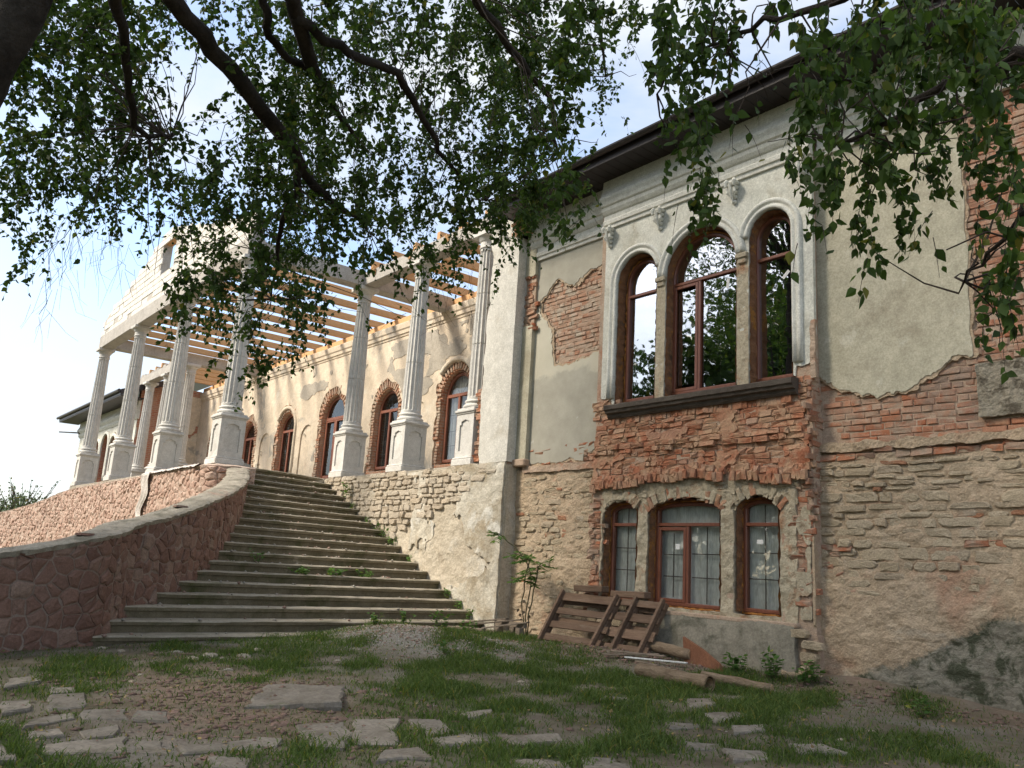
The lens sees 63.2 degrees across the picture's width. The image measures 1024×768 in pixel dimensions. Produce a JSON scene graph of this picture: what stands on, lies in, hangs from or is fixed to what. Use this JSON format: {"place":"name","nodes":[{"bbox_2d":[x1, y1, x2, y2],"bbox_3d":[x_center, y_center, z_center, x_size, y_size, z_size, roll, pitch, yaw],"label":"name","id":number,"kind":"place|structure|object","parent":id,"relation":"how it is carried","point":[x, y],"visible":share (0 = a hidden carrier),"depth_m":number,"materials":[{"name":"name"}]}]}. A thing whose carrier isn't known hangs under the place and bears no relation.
{"place":"outdoors","nodes":[
{"label":"outdoors","id":0,"kind":"place"},
{"bbox_2d":[0,0,897,505],"label":"sky","id":1,"kind":"structure","parent":0,"point":[45,376],"materials":[{"name":"white"}]},
{"bbox_2d":[0,616,1023,767],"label":"grass","id":2,"kind":"structure","parent":0,"point":[755,709],"depth_m":7.84,"materials":[{"name":"green plant"}]},
{"bbox_2d":[0,625,1023,767],"bbox_3d":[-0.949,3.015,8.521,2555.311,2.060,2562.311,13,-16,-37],"label":"ground","id":3,"kind":"structure","parent":0,"point":[372,729],"depth_m":7.07,"materials":[{"name":"grey stone"}]},
{"bbox_2d":[0,495,21,511],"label":"bush","id":4,"kind":"object","parent":3,"relation":"on","point":[8,508],"visible":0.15,"depth_m":39.97,"materials":[{"name":"green plant"}]},
{"bbox_2d":[0,477,43,510],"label":"bush","id":5,"kind":"object","parent":3,"relation":"on","point":[22,500],"visible":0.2,"depth_m":42.56,"materials":[{"name":"green plant"}]},
{"bbox_2d":[5,478,60,508],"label":"bush","id":6,"kind":"object","parent":3,"relation":"on","point":[29,492],"visible":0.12,"depth_m":45.99,"materials":[{"name":"green plant"}]},
{"bbox_2d":[0,463,250,652],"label":"parapet wall","id":7,"kind":"structure","parent":3,"relation":"on","point":[75,590],"depth_m":10.75,"materials":[{"name":"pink stone"}]},
{"bbox_2d":[74,532,94,535],"bbox_3d":[-5.435,1.914,10.610,0.235,0.030,0.279,7,-13,-16],"label":"flat stone","id":8,"kind":"object","parent":7,"relation":"on","point":[88,534],"visible":0.92,"depth_m":10.51,"materials":[{"name":"stone"}]},
{"bbox_2d":[173,505,187,507],"bbox_3d":[-5.185,1.919,13.044,0.226,0.030,0.250,13,-16,-37],"label":"flat stone","id":9,"kind":"object","parent":7,"relation":"on","point":[180,506],"visible":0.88,"depth_m":12.95,"materials":[{"name":"grey stone"}]},
{"bbox_2d":[0,463,255,547],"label":"parapet wall","id":10,"kind":"structure","parent":3,"relation":"on","point":[68,513],"depth_m":24.77,"materials":[{"name":"pink stone"}]},
{"bbox_2d":[135,471,158,516],"bbox_3d":[-9.187,2.853,21.404,0.614,1.197,0.852,13,-16,-37],"label":"plastic sheet","id":11,"kind":"object","parent":10,"relation":"on","point":[144,485],"visible":0.73,"depth_m":21.29,"materials":[{"name":"white plastic"}]},
{"bbox_2d":[151,463,202,472],"bbox_3d":[-8.045,2.061,20.093,0.420,0.104,3.600,13,-16,-37],"label":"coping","id":12,"kind":"object","parent":10,"relation":"on","point":[174,468],"visible":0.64,"depth_m":19.94,"materials":[{"name":"white stone"}]},
{"bbox_2d":[197,734,212,738],"bbox_3d":[-2.238,2.574,6.069,0.143,0.038,0.163,-1,-13,19],"label":"stone chip","id":13,"kind":"object","parent":3,"relation":"on","point":[204,736],"visible":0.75,"depth_m":6.05,"materials":[{"name":"stone"}]},
{"bbox_2d":[197,754,216,760],"bbox_3d":[-1.978,2.448,5.453,0.186,0.035,0.125,13,-16,-37],"label":"stone chip","id":14,"kind":"object","parent":3,"relation":"on","point":[203,758],"visible":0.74,"depth_m":5.41,"materials":[{"name":"stone"}]},
{"bbox_2d":[203,653,217,656],"bbox_3d":[-3.662,3.285,10.069,0.206,0.074,0.294,3,-12,1],"label":"loose stone","id":15,"kind":"object","parent":3,"relation":"on","point":[211,654],"visible":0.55,"depth_m":10.04,"materials":[{"name":"grey stone"}]},
{"bbox_2d":[244,715,259,718],"bbox_3d":[-2.115,2.719,6.789,0.138,0.032,0.104,3,-12,3],"label":"stone chip","id":16,"kind":"object","parent":3,"relation":"on","point":[252,716],"visible":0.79,"depth_m":6.77,"materials":[{"name":"stone"}]},
{"bbox_2d":[270,721,290,725],"bbox_3d":[-1.822,2.691,6.595,0.186,0.041,0.146,6,-13,-12],"label":"stone chip","id":17,"kind":"object","parent":3,"relation":"on","point":[282,723],"visible":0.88,"depth_m":6.55,"materials":[{"name":"stone"}]},
{"bbox_2d":[89,467,483,645],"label":"staircase","id":18,"kind":"structure","parent":3,"relation":"on","point":[336,597],"depth_m":14.80,"materials":[{"name":"stone"}]},
{"bbox_2d":[249,548,264,562],"bbox_3d":[-4.411,2.983,14.436,0.308,0.257,0.176,0,-13,14],"label":"weed","id":19,"kind":"object","parent":18,"relation":"on","point":[260,554],"visible":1,"depth_m":14.44,"materials":[{"name":"green plant"}]},
{"bbox_2d":[101,473,456,637],"bbox_3d":[-4.984,2.849,15.782,6.901,2.993,7.854,13,-16,-37],"label":"step rubble","id":20,"kind":"object","parent":18,"relation":"on","point":[200,619],"visible":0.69,"depth_m":15.13,"materials":[{"name":"stone"}]},
{"bbox_2d":[288,565,309,574],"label":"weed","id":21,"kind":"object","parent":18,"relation":"on","point":[302,569],"visible":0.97,"depth_m":14.59,"materials":[{"name":"green plant"}]},
{"bbox_2d":[328,567,346,575],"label":"weed","id":22,"kind":"object","parent":18,"relation":"on","point":[339,571],"visible":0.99,"depth_m":15.08,"materials":[{"name":"green plant"}]},
{"bbox_2d":[341,482,348,500],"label":"weed","id":23,"kind":"object","parent":18,"relation":"on","point":[345,490],"visible":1,"depth_m":19.94,"materials":[{"name":"green plant"}]},
{"bbox_2d":[356,568,373,576],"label":"weed","id":24,"kind":"object","parent":18,"relation":"on","point":[370,573],"visible":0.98,"depth_m":15.55,"materials":[{"name":"green plant"}]},
{"bbox_2d":[379,527,388,537],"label":"weed","id":25,"kind":"object","parent":18,"relation":"on","point":[387,529],"visible":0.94,"depth_m":18.38,"materials":[{"name":"green plant"}]},
{"bbox_2d":[386,536,397,544],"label":"weed","id":26,"kind":"object","parent":18,"relation":"on","point":[389,541],"visible":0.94,"depth_m":18.09,"materials":[{"name":"green plant"}]},
{"bbox_2d":[443,588,450,598],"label":"weed","id":27,"kind":"object","parent":18,"relation":"on","point":[448,594],"visible":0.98,"depth_m":15.93,"materials":[{"name":"green plant"}]},
{"bbox_2d":[453,598,462,608],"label":"weed","id":28,"kind":"object","parent":18,"relation":"on","point":[459,603],"visible":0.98,"depth_m":15.63,"materials":[{"name":"green plant"}]},
{"bbox_2d":[466,606,474,620],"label":"weed","id":29,"kind":"object","parent":18,"relation":"on","point":[469,614],"visible":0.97,"depth_m":15.28,"materials":[{"name":"green plant"}]},
{"bbox_2d":[69,462,519,629],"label":"terrace","id":30,"kind":"structure","parent":3,"relation":"on","point":[439,523],"depth_m":16.50,"materials":[{"name":"stone"}]},
{"bbox_2d":[70,211,499,485],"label":"portico","id":31,"kind":"structure","parent":30,"relation":"on","point":[131,318],"depth_m":22.75,"materials":[{"name":"stone"}]},
{"bbox_2d":[244,684,344,710],"bbox_3d":[-1.974,2.928,7.742,0.826,0.178,1.338,5,-13,-8],"label":"stone slab","id":32,"kind":"object","parent":3,"relation":"on","point":[313,697],"depth_m":7.43,"materials":[{"name":"grey stone"}]},
{"bbox_2d":[0,0,648,412],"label":"birch tree","id":33,"kind":"object","parent":3,"relation":"on","point":[24,30],"visible":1,"depth_m":6.98,"materials":[{"name":"green plant"}]},
{"bbox_2d":[332,716,347,719],"bbox_3d":[-1.434,2.804,6.968,0.160,0.038,0.155,13,-16,-37],"label":"stone chip","id":34,"kind":"object","parent":3,"relation":"on","point":[341,717],"visible":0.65,"depth_m":6.96,"materials":[{"name":"stone"}]},
{"bbox_2d":[368,612,382,623],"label":"weed","id":35,"kind":"object","parent":3,"relation":"on","point":[373,617],"visible":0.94,"depth_m":13.21,"materials":[{"name":"green plant"}]},
{"bbox_2d":[400,611,415,623],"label":"weed","id":36,"kind":"object","parent":3,"relation":"on","point":[403,619],"visible":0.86,"depth_m":13.51,"materials":[{"name":"green plant"}]},
{"bbox_2d":[429,610,454,626],"bbox_3d":[-1.179,3.880,13.681,0.448,0.320,0.224,9,-13,-22],"label":"weed","id":37,"kind":"object","parent":3,"relation":"on","point":[443,618],"visible":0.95,"depth_m":13.69,"materials":[{"name":"green plant"}]},
{"bbox_2d":[440,639,455,654],"bbox_3d":[-0.858,3.470,10.941,0.261,0.215,0.228,13,-16,-37],"label":"weed","id":38,"kind":"object","parent":3,"relation":"on","point":[442,644],"visible":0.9,"depth_m":10.90,"materials":[{"name":"green plant"}]},
{"bbox_2d":[302,624,617,678],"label":"gravel","id":39,"kind":"structure","parent":3,"relation":"on","point":[391,626],"depth_m":11.99,"materials":[{"name":"grey gravel"}]},
{"bbox_2d":[458,619,477,630],"bbox_3d":[-0.735,4.050,13.897,0.358,0.239,0.243,13,-16,-37],"label":"weed","id":40,"kind":"object","parent":3,"relation":"on","point":[467,628],"visible":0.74,"depth_m":13.87,"materials":[{"name":"green plant"}]},
{"bbox_2d":[445,618,529,636],"bbox_3d":[-0.476,4.141,14.259,1.815,0.332,0.625,-3,-14,28],"label":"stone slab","id":41,"kind":"object","parent":3,"relation":"on","point":[518,627],"visible":0.59,"depth_m":14.06,"materials":[{"name":"grey stone"}]},
{"bbox_2d":[1,621,1018,767],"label":"clover","id":42,"kind":"object","parent":3,"relation":"on","point":[403,720],"visible":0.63,"depth_m":7.72,"materials":[{"name":"green plant"}]},
{"bbox_2d":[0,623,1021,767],"bbox_3d":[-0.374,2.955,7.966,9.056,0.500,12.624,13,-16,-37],"label":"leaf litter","id":43,"kind":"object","parent":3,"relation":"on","point":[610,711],"visible":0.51,"depth_m":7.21,"materials":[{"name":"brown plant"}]},
{"bbox_2d":[0,626,1023,767],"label":"grit","id":44,"kind":"object","parent":3,"relation":"on","point":[515,653],"visible":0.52,"depth_m":7.49,"materials":[{"name":"grey gravel"}]},
{"bbox_2d":[3,631,1023,767],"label":"brick rubble","id":45,"kind":"object","parent":3,"relation":"on","point":[283,714],"visible":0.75,"depth_m":7.50,"materials":[{"name":"brown brick"}]},
{"bbox_2d":[485,530,556,634],"bbox_3d":[0.130,3.393,14.189,0.918,1.751,1.630,13,-16,-37],"label":"sapling","id":46,"kind":"object","parent":3,"relation":"on","point":[526,557],"visible":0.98,"depth_m":14.09,"materials":[{"name":"green plant"}]},
{"bbox_2d":[56,0,1023,712],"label":"manor house","id":47,"kind":"structure","parent":3,"relation":"on","point":[736,440],"depth_m":12.00,"materials":[{"name":"paint"}]},
{"bbox_2d":[243,424,254,464],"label":"window","id":48,"kind":"structure","parent":47,"relation":"in","point":[246,439],"depth_m":34.24,"materials":[{"name":"brown wood"}]},
{"bbox_2d":[278,415,293,472],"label":"window","id":49,"kind":"structure","parent":47,"relation":"in","point":[290,437],"depth_m":31.39,"materials":[{"name":"brown wood"}]},
{"bbox_2d":[320,397,343,478],"bbox_3d":[-5.897,2.119,28.278,0.462,3.390,1.500,13,-16,-37],"label":"window","id":50,"kind":"structure","parent":47,"relation":"in","point":[338,421],"depth_m":28.63,"materials":[{"name":"wood"}]},
{"bbox_2d":[375,391,397,469],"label":"window","id":51,"kind":"structure","parent":47,"relation":"in","point":[393,404],"depth_m":25.85,"materials":[{"name":"brown wood"}]},
{"bbox_2d":[442,372,468,462],"bbox_3d":[-1.419,0.902,22.766,0.153,2.480,1.260,13,-16,-37],"label":"window","id":52,"kind":"structure","parent":47,"relation":"in","point":[457,393],"depth_m":23.05,"materials":[{"name":"wood"}]},
{"bbox_2d":[608,503,636,599],"bbox_3d":[1.848,2.682,13.279,0.147,1.586,0.745,13,-16,-37],"label":"window","id":53,"kind":"structure","parent":47,"relation":"in","point":[622,556],"depth_m":13.41,"materials":[{"name":"brown glass"}]},
{"bbox_2d":[623,258,655,401],"bbox_3d":[2.201,-0.905,13.892,0.096,2.504,0.839,13,-16,-37],"label":"window","id":54,"kind":"structure","parent":47,"relation":"in","point":[629,297],"depth_m":14.08,"materials":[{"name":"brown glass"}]},
{"bbox_2d":[653,500,719,611],"bbox_3d":[2.646,2.522,12.315,0.143,1.603,1.373,13,-16,-37],"label":"window","id":55,"kind":"structure","parent":47,"relation":"in","point":[687,558],"depth_m":12.36,"materials":[{"name":"clear glass"}]},
{"bbox_2d":[671,230,735,394],"bbox_3d":[3.006,-1.128,12.934,0.101,2.624,1.410,13,-16,-37],"label":"window","id":56,"kind":"structure","parent":47,"relation":"in","point":[698,282],"depth_m":13.03,"materials":[{"name":"brown wood"}]},
{"bbox_2d":[741,497,781,616],"bbox_3d":[3.448,2.342,11.346,0.148,1.600,0.722,13,-16,-37],"label":"window","id":57,"kind":"structure","parent":47,"relation":"in","point":[760,575],"depth_m":11.43,"materials":[{"name":"clear glass"}]},
{"bbox_2d":[756,214,792,381],"bbox_3d":[3.794,-1.254,11.974,0.098,2.545,0.759,13,-16,-37],"label":"window","id":58,"kind":"structure","parent":47,"relation":"in","point":[780,217],"depth_m":12.10,"materials":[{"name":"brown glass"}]},
{"bbox_2d":[537,589,620,645],"bbox_3d":[1.048,3.688,13.048,0.570,0.870,1.365,13,-16,-37],"label":"pallet","id":59,"kind":"object","parent":3,"relation":"on","point":[611,606],"visible":0.88,"depth_m":13.07,"materials":[{"name":"brown wood"}]},
{"bbox_2d":[574,585,608,592],"bbox_3d":[1.261,3.267,13.280,0.160,0.119,0.705,12,-15,-33],"label":"timber","id":60,"kind":"object","parent":59,"relation":"on","point":[587,588],"visible":1,"depth_m":13.15,"materials":[{"name":"brown wood"}]},
{"bbox_2d":[604,653,658,655],"bbox_3d":[1.646,3.723,11.465,0.751,0.087,0.060,0,-13,14],"label":"slat","id":61,"kind":"object","parent":3,"relation":"on","point":[629,654],"visible":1,"depth_m":11.45,"materials":[{"name":"brown wood"}]},
{"bbox_2d":[604,596,668,652],"bbox_3d":[1.790,3.552,12.229,0.550,0.848,0.901,13,-16,-37],"label":"pallet","id":62,"kind":"object","parent":3,"relation":"on","point":[626,629],"visible":0.83,"depth_m":12.21,"materials":[{"name":"brown wood"}]},
{"bbox_2d":[611,590,650,598],"bbox_3d":[1.806,3.217,12.719,0.150,0.119,0.743,12,-15,-35],"label":"timber","id":63,"kind":"object","parent":62,"relation":"on","point":[632,594],"visible":0.9,"depth_m":12.59,"materials":[{"name":"brown wood"}]},
{"bbox_2d":[611,650,665,656],"bbox_3d":[1.740,3.724,11.510,0.863,0.037,0.060,-7,-16,40],"label":"slat","id":64,"kind":"object","parent":3,"relation":"on","point":[638,653],"visible":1,"depth_m":11.51,"materials":[{"name":"brown wood"}]},
{"bbox_2d":[635,660,659,665],"bbox_3d":[1.770,3.652,10.893,0.060,0.019,0.457,10,-14,-28],"label":"slat","id":65,"kind":"object","parent":3,"relation":"on","point":[643,662],"visible":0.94,"depth_m":10.89,"materials":[{"name":"brown wood"}]},
{"bbox_2d":[624,656,687,663],"bbox_3d":[1.910,3.679,11.102,0.922,0.044,0.060,-6,-16,38],"label":"slat","id":66,"kind":"object","parent":3,"relation":"on","point":[656,660],"visible":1,"depth_m":11.07,"materials":[{"name":"plastic"}]},
{"bbox_2d":[649,641,689,659],"bbox_3d":[2.184,3.716,11.645,0.159,0.185,0.915,11,-15,-31],"label":"log","id":67,"kind":"object","parent":3,"relation":"on","point":[670,650],"visible":0.84,"depth_m":11.53,"materials":[{"name":"brown wood"}]},
{"bbox_2d":[634,663,714,691],"bbox_3d":[1.899,3.461,9.839,0.182,0.183,1.183,11,-15,-31],"label":"log","id":68,"kind":"object","parent":3,"relation":"on","point":[641,669],"visible":0.81,"depth_m":9.74,"materials":[{"name":"brown wood"}]},
{"bbox_2d":[683,637,723,673],"bbox_3d":[2.551,3.619,10.964,0.042,0.470,1.007,9,-13,-22],"label":"metal sheet","id":69,"kind":"object","parent":3,"relation":"on","point":[701,656],"visible":0.65,"depth_m":11.06,"materials":[{"name":"orange metal"}]},
{"bbox_2d":[721,652,748,672],"bbox_3d":[2.835,3.565,10.613,0.367,0.290,0.373,0,-13,15],"label":"weed","id":70,"kind":"object","parent":3,"relation":"on","point":[735,665],"visible":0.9,"depth_m":10.60,"materials":[{"name":"green plant"}]},
{"bbox_2d":[700,671,773,692],"bbox_3d":[2.608,3.468,9.682,0.866,0.151,0.117,-7,-16,39],"label":"log","id":71,"kind":"object","parent":3,"relation":"on","point":[741,681],"visible":0.66,"depth_m":9.63,"materials":[{"name":"brown wood"}]},
{"bbox_2d":[760,645,783,679],"bbox_3d":[3.212,3.439,10.254,0.282,0.447,0.487,3,-12,2],"label":"weed","id":72,"kind":"object","parent":3,"relation":"on","point":[769,671],"visible":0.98,"depth_m":10.23,"materials":[{"name":"green plant"}]},
{"bbox_2d":[791,660,825,684],"bbox_3d":[3.545,3.472,10.019,0.404,0.322,0.308,3,-12,4],"label":"weed","id":73,"kind":"object","parent":3,"relation":"on","point":[803,677],"visible":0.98,"depth_m":9.97,"materials":[{"name":"green plant"}]},
{"bbox_2d":[643,0,1023,384],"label":"birch tree","id":74,"kind":"object","parent":3,"relation":"on","point":[977,47],"visible":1,"depth_m":3.67,"materials":[{"name":"green plant"}]},
{"bbox_2d":[905,695,933,717],"bbox_3d":[4.129,3.264,8.397,0.376,0.225,0.209,13,-16,-37],"label":"weed","id":75,"kind":"object","parent":3,"relation":"on","point":[926,709],"visible":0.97,"depth_m":8.37,"materials":[{"name":"green plant"}]}
]}

